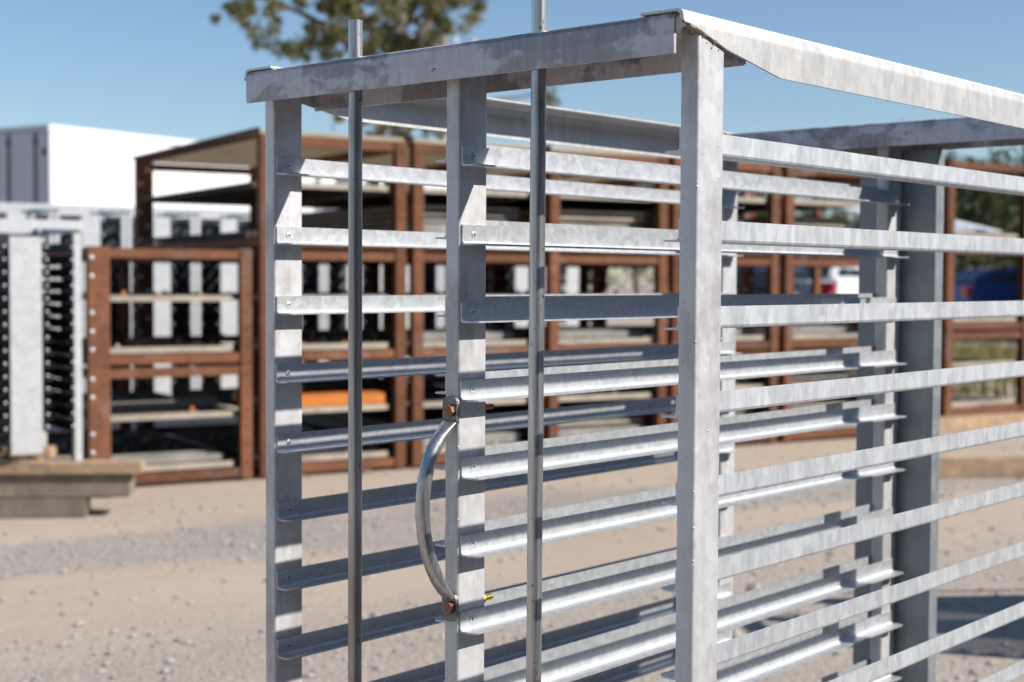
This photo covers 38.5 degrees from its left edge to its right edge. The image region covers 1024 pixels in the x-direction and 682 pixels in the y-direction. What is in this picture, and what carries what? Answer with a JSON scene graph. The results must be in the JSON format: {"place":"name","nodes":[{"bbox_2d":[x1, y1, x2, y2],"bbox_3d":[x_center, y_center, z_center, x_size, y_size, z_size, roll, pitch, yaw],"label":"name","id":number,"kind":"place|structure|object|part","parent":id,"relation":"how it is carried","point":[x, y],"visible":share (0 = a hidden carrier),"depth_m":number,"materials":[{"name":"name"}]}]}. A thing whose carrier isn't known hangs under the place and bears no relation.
{"place":"outdoors","nodes":[
{"label":"outdoors","id":0,"kind":"place"},
{"bbox_2d":[0,282,1023,681],"bbox_3d":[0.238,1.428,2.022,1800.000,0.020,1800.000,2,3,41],"label":"ground","id":1,"kind":"structure","parent":0,"point":[114,606],"depth_m":7.54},
{"bbox_2d":[0,202,54,412],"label":"storage rack","id":2,"kind":"object","parent":1,"relation":"on","point":[16,210],"visible":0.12,"depth_m":15.83,"materials":[{"name":"white metal"}]},
{"bbox_2d":[0,497,90,518],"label":"timber","id":3,"kind":"object","parent":1,"relation":"on","point":[74,507],"visible":0.84,"depth_m":9.10,"materials":[{"name":"grey wood"}]},
{"bbox_2d":[0,474,134,497],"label":"timber","id":4,"kind":"object","parent":3,"relation":"on","point":[50,486],"visible":0.76,"depth_m":9.12,"materials":[{"name":"grey wood"}]},
{"bbox_2d":[0,459,144,474],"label":"timber","id":5,"kind":"object","parent":4,"relation":"on","point":[74,467],"visible":1,"depth_m":9.10,"materials":[{"name":"beige wood"}]},
{"bbox_2d":[0,456,43,459],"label":"timber","id":6,"kind":"object","parent":5,"relation":"on","point":[23,458],"visible":0.4,"depth_m":9.38,"materials":[{"name":"beige wood"}]},
{"bbox_2d":[0,219,83,460],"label":"storage rack","id":7,"kind":"object","parent":5,"relation":"on","point":[27,370],"visible":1,"depth_m":9.10,"materials":[{"name":"white metal"}]},
{"bbox_2d":[29,204,126,393],"bbox_3d":[-4.927,-0.378,16.608,0.790,2.266,1.240,-1,3,-31],"label":"storage rack","id":8,"kind":"object","parent":1,"relation":"on","point":[92,220],"visible":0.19,"depth_m":16.24,"materials":[{"name":"white metal"}]},
{"bbox_2d":[0,351,252,483],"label":"stacking frame","id":9,"kind":"object","parent":1,"relation":"on","point":[101,437],"visible":0.53,"depth_m":10.75,"materials":[{"name":"metal"}]},
{"bbox_2d":[45,246,251,366],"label":"stacking frame","id":10,"kind":"object","parent":9,"relation":"on","point":[97,347],"visible":0.69,"depth_m":10.58,"materials":[{"name":"metal"}]},
{"bbox_2d":[82,395,216,411],"bbox_3d":[-2.723,0.464,11.007,0.950,0.082,0.300,-1,3,-31],"label":"steel bar","id":11,"kind":"object","parent":9,"relation":"on","point":[159,402],"visible":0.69,"depth_m":10.93,"materials":[{"name":"grey metal"}]},
{"bbox_2d":[111,449,222,464],"bbox_3d":[-2.603,0.855,10.770,0.900,0.062,0.300,-1,3,-31],"label":"steel bar","id":12,"kind":"object","parent":9,"relation":"on","point":[181,456],"visible":0.6,"depth_m":10.73,"materials":[{"name":"grey metal"}]},
{"bbox_2d":[166,394,215,397],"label":"steel bar","id":13,"kind":"object","parent":9,"relation":"on","point":[194,394],"visible":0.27,"depth_m":11.42,"materials":[{"name":"black paint"}]},
{"bbox_2d":[100,206,195,394],"bbox_3d":[-4.249,-0.392,17.012,0.790,2.266,1.240,-1,3,-31],"label":"storage rack","id":14,"kind":"object","parent":1,"relation":"on","point":[163,223],"visible":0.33,"depth_m":16.63,"materials":[{"name":"white metal"}]},
{"bbox_2d":[163,208,249,394],"bbox_3d":[-3.571,-0.405,17.416,0.790,2.266,1.240,-1,3,-31],"label":"storage rack","id":15,"kind":"object","parent":1,"relation":"on","point":[213,318],"visible":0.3,"depth_m":17.20,"materials":[{"name":"white metal"}]},
{"bbox_2d":[0,124,446,219],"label":"box trailer","id":16,"kind":"object","parent":1,"relation":"on","point":[48,164],"visible":0.05,"depth_m":24.56,"materials":[{"name":"white paint"}]},
{"bbox_3d":[-8.116,-2.077,24.289,1.230,2.720,0.105,2,3,33],"label":"door","id":17,"kind":"part","parent":16,"relation":"part of","materials":[{"name":"grey paint"}]},
{"bbox_2d":[135,348,405,476],"bbox_3d":[-2.166,0.518,12.562,1.200,0.845,3.206,-1,3,-31],"label":"stacking frame","id":18,"kind":"object","parent":1,"relation":"on","point":[393,457],"visible":0.36,"depth_m":11.50,"materials":[{"name":"metal"}]},
{"bbox_2d":[135,249,405,362],"bbox_3d":[-2.161,-0.332,12.526,1.200,0.845,3.206,-1,3,-31],"label":"stacking frame","id":19,"kind":"object","parent":18,"relation":"on","point":[144,310],"visible":0.52,"depth_m":11.45,"materials":[{"name":"metal"}]},
{"bbox_2d":[132,127,406,250],"bbox_3d":[-2.165,-1.205,12.484,1.220,0.890,3.206,-1,3,-31],"label":"stacking frame","id":20,"kind":"object","parent":19,"relation":"on","point":[243,148],"visible":0.79,"depth_m":12.18,"materials":[{"name":"metal"}]},
{"bbox_2d":[232,387,340,400],"bbox_3d":[-1.830,0.430,11.931,0.900,0.082,0.140,-1,3,-33],"label":"steel bar","id":21,"kind":"object","parent":18,"relation":"on","point":[304,390],"visible":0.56,"depth_m":12.00,"materials":[{"name":"orange paint"}]},
{"bbox_2d":[302,391,384,406],"bbox_3d":[-1.433,0.448,11.282,0.950,0.097,0.120,-1,3,-31],"label":"steel bar","id":22,"kind":"object","parent":18,"relation":"on","point":[333,399],"visible":0.6,"depth_m":11.27,"materials":[{"name":"orange paint"}]},
{"bbox_2d":[237,212,322,362],"bbox_3d":[-2.894,-0.418,17.821,0.790,2.266,1.240,-1,3,-31],"label":"storage rack","id":23,"kind":"object","parent":1,"relation":"on","point":[319,282],"visible":0.16,"depth_m":17.58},
{"bbox_2d":[302,264,381,361],"bbox_3d":[-2.216,-0.432,18.225,0.790,2.266,1.240,-1,3,-31],"label":"storage rack","id":24,"kind":"object","parent":1,"relation":"on","point":[334,280],"visible":0.18,"depth_m":18.62,"materials":[{"name":"white metal"}]},
{"bbox_2d":[347,468,373,473],"bbox_3d":[-1.204,1.004,11.443,0.090,0.018,0.410,-1,3,-31],"label":"timber offcut","id":25,"kind":"object","parent":1,"relation":"on","point":[365,471],"visible":0.43,"depth_m":11.28,"materials":[{"name":"beige wood"}]},
{"bbox_2d":[209,0,561,188],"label":"gum tree","id":26,"kind":"object","parent":1,"relation":"on","point":[386,37],"visible":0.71,"depth_m":29.31,"materials":[{"name":"green plant"}]},
{"bbox_2d":[344,265,439,384],"bbox_3d":[-1.538,-0.445,18.629,0.790,2.266,1.240,-1,3,-31],"label":"storage rack","id":27,"kind":"object","parent":1,"relation":"on","point":[435,281],"visible":0.07,"depth_m":18.39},
{"bbox_2d":[302,345,527,466],"bbox_3d":[-1.076,0.497,13.212,1.200,0.845,3.206,-1,3,-31],"label":"stacking frame","id":28,"kind":"object","parent":1,"relation":"on","point":[420,398],"visible":0.22,"depth_m":12.02,"materials":[{"name":"metal"}]},
{"bbox_2d":[302,402,514,431],"bbox_3d":[-1.037,0.712,13.146,0.951,0.157,2.676,-1,3,-31],"label":"sheet pile","id":29,"kind":"object","parent":28,"relation":"on","point":[338,419],"visible":0.17,"depth_m":13.09,"materials":[{"name":"metal"}]},
{"bbox_2d":[302,251,528,357],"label":"stacking frame","id":30,"kind":"object","parent":28,"relation":"on","point":[416,261],"visible":0.24,"depth_m":11.93,"materials":[{"name":"metal"}]},
{"bbox_2d":[302,136,529,252],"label":"stacking frame","id":31,"kind":"object","parent":30,"relation":"on","point":[422,153],"visible":0.18,"depth_m":12.05,"materials":[{"name":"metal"}]},
{"bbox_2d":[302,202,518,230],"bbox_3d":[-1.019,-1.041,13.076,0.970,0.262,2.678,-1,3,-31],"label":"sheet pile","id":32,"kind":"object","parent":31,"relation":"on","point":[376,217],"visible":0.21,"depth_m":12.32,"materials":[{"name":"metal"}]},
{"bbox_2d":[406,223,445,232],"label":"steel bar","id":33,"kind":"object","parent":31,"relation":"on","point":[436,227],"visible":0.04,"depth_m":11.69,"materials":[{"name":"beige metal"}]},
{"bbox_2d":[406,330,512,340],"bbox_3d":[-0.451,-0.046,12.107,0.900,0.072,0.300,-1,3,-31],"label":"steel bar","id":34,"kind":"object","parent":30,"relation":"on","point":[490,335],"visible":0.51,"depth_m":12.08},
{"bbox_2d":[62,289,830,453],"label":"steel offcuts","id":35,"kind":"object","parent":28,"relation":"on","point":[179,339],"visible":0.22,"depth_m":12.06,"materials":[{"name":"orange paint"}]},
{"bbox_2d":[406,430,519,447],"bbox_3d":[-0.406,0.797,12.079,0.920,0.092,0.300,-1,3,-31],"label":"steel bar","id":36,"kind":"object","parent":28,"relation":"on","point":[506,436],"visible":0.27,"depth_m":12.10,"materials":[{"name":"grey metal"}]},
{"bbox_2d":[411,27,475,140],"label":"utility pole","id":37,"kind":"object","parent":1,"relation":"on","point":[443,137],"visible":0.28,"depth_m":44.66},
{"bbox_2d":[423,266,490,385],"bbox_3d":[-0.860,-0.458,19.033,0.790,2.266,1.240,-1,3,-31],"label":"storage rack","id":38,"kind":"object","parent":1,"relation":"on","point":[429,275],"visible":0.09,"depth_m":19.52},
{"bbox_2d":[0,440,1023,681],"bbox_3d":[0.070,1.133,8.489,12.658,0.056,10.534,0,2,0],"label":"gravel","id":39,"kind":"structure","parent":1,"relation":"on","point":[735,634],"depth_m":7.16,"materials":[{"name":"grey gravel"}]},
{"bbox_2d":[383,347,666,439],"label":"stacking frame","id":40,"kind":"object","parent":1,"relation":"on","point":[551,431],"visible":0.15,"depth_m":12.69,"materials":[{"name":"metal"}]},
{"bbox_2d":[382,253,667,350],"bbox_3d":[0.018,-0.375,13.826,1.200,0.845,3.206,-1,3,-31],"label":"stacking frame","id":41,"kind":"object","parent":40,"relation":"on","point":[553,263],"visible":0.35,"depth_m":12.64,"materials":[{"name":"metal"}]},
{"bbox_2d":[383,145,668,254],"bbox_3d":[0.015,-1.248,13.784,1.220,0.890,3.206,-1,3,-31],"label":"stacking frame","id":42,"kind":"object","parent":41,"relation":"on","point":[554,204],"visible":0.19,"depth_m":12.70,"materials":[{"name":"metal"}]},
{"bbox_2d":[508,207,644,227],"bbox_3d":[0.074,-1.062,13.715,0.973,0.262,2.699,-1,3,-31],"label":"sheet pile","id":43,"kind":"object","parent":42,"relation":"on","point":[600,217],"visible":0.17,"depth_m":12.66,"materials":[{"name":"metal"}]},
{"bbox_2d":[544,328,639,338],"bbox_3d":[0.664,-0.068,12.772,0.900,0.072,0.300,-1,3,-31],"label":"steel bar","id":44,"kind":"object","parent":41,"relation":"on","point":[598,333],"visible":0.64,"depth_m":12.67,"materials":[{"name":"grey metal"}]},
{"bbox_2d":[427,402,642,436],"bbox_3d":[0.068,0.691,13.795,0.961,0.157,2.692,-1,3,-31],"label":"sheet pile","id":45,"kind":"object","parent":40,"relation":"on","point":[500,408],"visible":0.15,"depth_m":12.93,"materials":[{"name":"metal"}]},
{"bbox_2d":[543,422,645,436],"bbox_3d":[0.709,0.775,12.744,0.920,0.092,0.300,-1,3,-31],"label":"steel bar","id":46,"kind":"object","parent":40,"relation":"on","point":[572,430],"visible":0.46,"depth_m":12.60,"materials":[{"name":"grey metal"}]},
{"bbox_2d":[507,266,544,368],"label":"storage rack","id":47,"kind":"object","parent":1,"relation":"on","point":[521,281],"visible":0.03,"depth_m":18.91,"materials":[{"name":"white metal"}]},
{"bbox_2d":[507,266,591,326],"bbox_3d":[0.496,-0.485,19.841,0.790,2.266,1.240,-1,3,-31],"label":"storage rack","id":48,"kind":"object","parent":1,"relation":"on","point":[572,281],"visible":0.04,"depth_m":19.33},
{"bbox_2d":[559,181,652,293],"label":"tree","id":49,"kind":"object","parent":1,"relation":"on","point":[562,274],"visible":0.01,"depth_m":84.20,"materials":[{"name":"green plant"}]},
{"bbox_2d":[244,0,1023,681],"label":"tray rack","id":50,"kind":"object","parent":1,"relation":"on","point":[896,310],"visible":1,"depth_m":2.54,"materials":[{"name":"metal"}]},
{"bbox_2d":[490,343,777,442],"bbox_3d":[1.103,0.454,14.511,1.200,0.845,3.206,-1,3,-31],"label":"stacking frame","id":51,"kind":"object","parent":1,"relation":"on","point":[671,390],"visible":0.09,"depth_m":13.39,"materials":[{"name":"metal"}]},
{"bbox_2d":[490,255,778,349],"bbox_3d":[1.108,-0.396,14.475,1.200,0.845,3.206,-1,3,-31],"label":"stacking frame","id":52,"kind":"object","parent":51,"relation":"on","point":[499,285],"visible":0.46,"depth_m":13.40,"materials":[{"name":"metal"}]},
{"bbox_2d":[505,158,779,256],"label":"stacking frame","id":53,"kind":"object","parent":52,"relation":"on","point":[773,208],"visible":0.2,"depth_m":13.41,"materials":[{"name":"metal"}]},
{"bbox_2d":[632,211,750,228],"bbox_3d":[1.156,-1.084,14.365,0.965,0.262,2.691,-1,3,-31],"label":"sheet pile","id":54,"kind":"object","parent":53,"relation":"on","point":[649,218],"visible":0.04,"depth_m":13.39,"materials":[{"name":"metal"}]},
{"bbox_2d":[736,327,753,334],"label":"steel bar","id":55,"kind":"object","parent":52,"relation":"on","point":[744,331],"visible":0.23,"depth_m":13.49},
{"bbox_2d":[524,364,750,386],"bbox_3d":[1.151,0.299,14.429,0.960,0.157,2.684,-1,3,-31],"label":"sheet pile","id":56,"kind":"object","parent":51,"relation":"on","point":[738,381],"visible":0.07,"depth_m":13.54,"materials":[{"name":"metal"}]},
{"bbox_2d":[544,395,751,425],"bbox_3d":[1.139,0.643,14.437,0.945,0.210,2.684,-1,3,-31],"label":"sheet pile","id":57,"kind":"object","parent":51,"relation":"on","point":[647,420],"visible":0.11,"depth_m":13.96,"materials":[{"name":"metal"}]},
{"bbox_2d":[632,186,654,292],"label":"tree","id":58,"kind":"object","parent":1,"relation":"on","point":[636,281],"depth_m":69.81,"materials":[{"name":"green plant"}]},
{"bbox_2d":[617,193,764,292],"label":"tree","id":59,"kind":"object","parent":1,"relation":"on","point":[642,272],"visible":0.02,"depth_m":81.99,"materials":[{"name":"green plant"}]},
{"bbox_2d":[628,191,839,278],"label":"tree","id":60,"kind":"object","parent":1,"relation":"on","point":[765,197],"visible":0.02,"depth_m":78.36,"materials":[{"name":"green plant"}]},
{"bbox_2d":[652,341,856,440],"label":"stacking frame","id":61,"kind":"object","parent":1,"relation":"on","point":[833,432],"visible":0.02,"depth_m":13.77,"materials":[{"name":"metal"}]},
{"bbox_2d":[591,257,858,348],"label":"stacking frame","id":62,"kind":"object","parent":61,"relation":"on","point":[788,338],"visible":0.3,"depth_m":13.77,"materials":[{"name":"metal"}]},
{"bbox_2d":[592,167,859,257],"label":"stacking frame","id":63,"kind":"object","parent":62,"relation":"on","point":[789,205],"visible":0.12,"depth_m":13.94,"materials":[{"name":"metal"}]},
{"bbox_2d":[744,215,856,227],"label":"sheet pile","id":64,"kind":"object","parent":63,"relation":"on","point":[837,222],"visible":0.13,"depth_m":13.98,"materials":[{"name":"metal"}]},
{"bbox_2d":[763,325,853,333],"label":"steel bar","id":65,"kind":"object","parent":62,"relation":"on","point":[817,329],"visible":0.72,"depth_m":13.99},
{"bbox_2d":[626,388,848,412],"bbox_3d":[2.253,0.621,15.109,0.969,0.210,2.671,-1,3,-31],"label":"sheet pile","id":66,"kind":"object","parent":61,"relation":"on","point":[808,404],"visible":0.04,"depth_m":14.10,"materials":[{"name":"metal"}]},
{"bbox_2d":[751,369,856,382],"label":"sheet pile","id":67,"kind":"object","parent":61,"relation":"on","point":[819,376],"visible":0.11,"depth_m":14.03,"materials":[{"name":"metal"}]},
{"bbox_2d":[736,267,810,293],"bbox_3d":[5.551,-0.715,31.988,1.860,1.800,4.640,1,3,20],"label":"parked car","id":68,"kind":"object","parent":1,"relation":"on","point":[800,281],"visible":0.05,"depth_m":30.35,"materials":[{"name":"blue paint"}]},
{"bbox_3d":[4.882,-1.270,30.159,1.360,0.344,0.270,1,3,20],"label":"rear window","id":69,"kind":"part","parent":68,"relation":"part of","materials":[{"name":"black glass"}]},
{"bbox_3d":[5.862,-1.277,30.551,0.016,0.314,1.150,1,3,20],"label":"side window","id":70,"kind":"part","parent":68,"relation":"part of","materials":[{"name":"grey glass"}]},
{"bbox_3d":[6.329,-1.327,31.801,0.016,0.314,1.380,1,3,20],"label":"side window","id":71,"kind":"part","parent":68,"relation":"part of","materials":[{"name":"grey glass"}]},
{"bbox_2d":[780,196,859,259],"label":"tree","id":72,"kind":"object","parent":1,"relation":"on","point":[799,211],"visible":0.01,"depth_m":75.92,"materials":[{"name":"green plant"}]},
{"bbox_2d":[803,267,858,346],"bbox_3d":[7.300,-0.871,34.483,1.860,1.920,4.640,2,3,27],"label":"parked car","id":73,"kind":"object","parent":1,"relation":"on","point":[839,280],"visible":0.07,"depth_m":32.57,"materials":[{"name":"white paint"}]},
{"bbox_3d":[6.443,-1.550,32.732,1.360,0.224,0.270,2,3,27],"label":"rear window","id":74,"kind":"part","parent":73,"relation":"part of","materials":[{"name":"black glass"}]},
{"bbox_3d":[7.460,-1.552,33.017,0.016,0.194,1.150,2,3,27],"label":"side window","id":75,"kind":"part","parent":73,"relation":"part of","materials":[{"name":"black glass"}]},
{"bbox_3d":[8.057,-1.599,34.210,0.016,0.194,1.380,2,3,27],"label":"side window","id":76,"kind":"part","parent":73,"relation":"part of","materials":[{"name":"black glass"}]},
{"bbox_2d":[806,199,989,268],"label":"tree","id":77,"kind":"object","parent":1,"relation":"on","point":[838,214],"visible":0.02,"depth_m":69.38,"materials":[{"name":"green plant"}]},
{"bbox_2d":[840,120,1023,268],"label":"tree","id":78,"kind":"object","parent":1,"relation":"on","point":[999,151],"visible":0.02,"depth_m":60.43,"materials":[{"name":"green plant"}]},
{"bbox_2d":[856,151,1023,268],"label":"tree","id":79,"kind":"object","parent":1,"relation":"on","point":[1021,163],"visible":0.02,"depth_m":64.85,"materials":[{"name":"green plant"}]},
{"bbox_2d":[939,456,1023,477],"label":"timber","id":80,"kind":"object","parent":1,"relation":"on","point":[979,466],"visible":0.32,"depth_m":11.22,"materials":[{"name":"beige wood"}]},
{"bbox_2d":[940,411,1023,432],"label":"timber","id":81,"kind":"object","parent":1,"relation":"on","point":[959,423],"visible":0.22,"depth_m":14.75,"materials":[{"name":"beige wood"}]},
{"bbox_2d":[742,324,1023,415],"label":"stacking frame","id":82,"kind":"object","parent":81,"relation":"on","point":[949,399],"visible":0.29,"depth_m":14.95,"materials":[{"name":"metal"}]},
{"bbox_2d":[739,252,1023,330],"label":"stacking frame","id":83,"kind":"object","parent":82,"relation":"on","point":[746,282],"visible":0.3,"depth_m":15.06,"materials":[{"name":"metal"}]},
{"bbox_2d":[740,160,1023,238],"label":"stacking frame","id":84,"kind":"object","parent":83,"relation":"on","point":[949,210],"visible":0.22,"depth_m":14.84,"materials":[{"name":"metal"}]},
{"bbox_2d":[836,207,1001,232],"bbox_3d":[4.303,-1.323,15.741,1.120,0.034,1.500,-1,15,-31],"label":"ribbed sheet","id":85,"kind":"object","parent":84,"relation":"on","point":[960,226],"visible":0.24,"depth_m":15.43,"materials":[{"name":"white metal"}]},
{"bbox_2d":[945,151,1023,276],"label":"tree","id":86,"kind":"object","parent":1,"relation":"on","point":[989,209],"visible":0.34,"depth_m":47.40,"materials":[{"name":"green plant"}]},
{"bbox_2d":[954,148,1019,267],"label":"tree","id":87,"kind":"object","parent":1,"relation":"on","point":[994,160],"visible":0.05,"depth_m":59.92,"materials":[{"name":"green plant"}]},
{"bbox_2d":[953,269,1022,339],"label":"parked car","id":88,"kind":"object","parent":1,"relation":"on","point":[985,285],"visible":0.27,"depth_m":37.94,"materials":[{"name":"blue paint"}]},
{"bbox_3d":[11.996,-1.689,38.673,0.270,0.247,1.360,0,2,-9],"label":"rear window","id":89,"kind":"part","parent":88,"relation":"part of","materials":[{"name":"blue glass"}]},
{"bbox_3d":[12.814,-1.651,38.006,1.150,0.217,0.016,0,2,-9],"label":"side window","id":90,"kind":"part","parent":88,"relation":"part of","materials":[{"name":"black glass"}]},
{"bbox_2d":[987,162,1020,268],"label":"tree","id":91,"kind":"object","parent":1,"relation":"on","point":[1016,259],"visible":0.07,"depth_m":59.53,"materials":[{"name":"green plant"}]},
{"bbox_2d":[0,0,1023,281],"label":"sky","id":92,"kind":"structure","parent":0,"point":[159,68],"materials":[{"name":"blue"}]},
{"bbox_2d":[762,338,1016,396],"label":"grass","id":93,"kind":"structure","parent":0,"point":[995,352],"depth_m":24.51,"materials":[{"name":"green plant"}]},
{"bbox_3d":[-3.467,1.001,9.956,1.500,0.125,0.160,0,2,-6],"label":"timber","id":94,"kind":"object","parent":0,"visible":0},
{"bbox_2d":[44,456,71,459],"bbox_3d":[-3.620,0.865,9.925,1.200,0.145,0.240,0,2,-6],"label":"timber","id":95,"kind":"object","parent":94,"relation":"on","point":[61,458],"visible":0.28,"depth_m":9.98,"materials":[{"name":"beige wood"}]},
{"bbox_2d":[0,445,56,458],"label":"timber","id":96,"kind":"object","parent":95,"relation":"on","point":[49,451],"visible":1,"depth_m":9.87,"materials":[{"name":"beige wood"}]}
]}

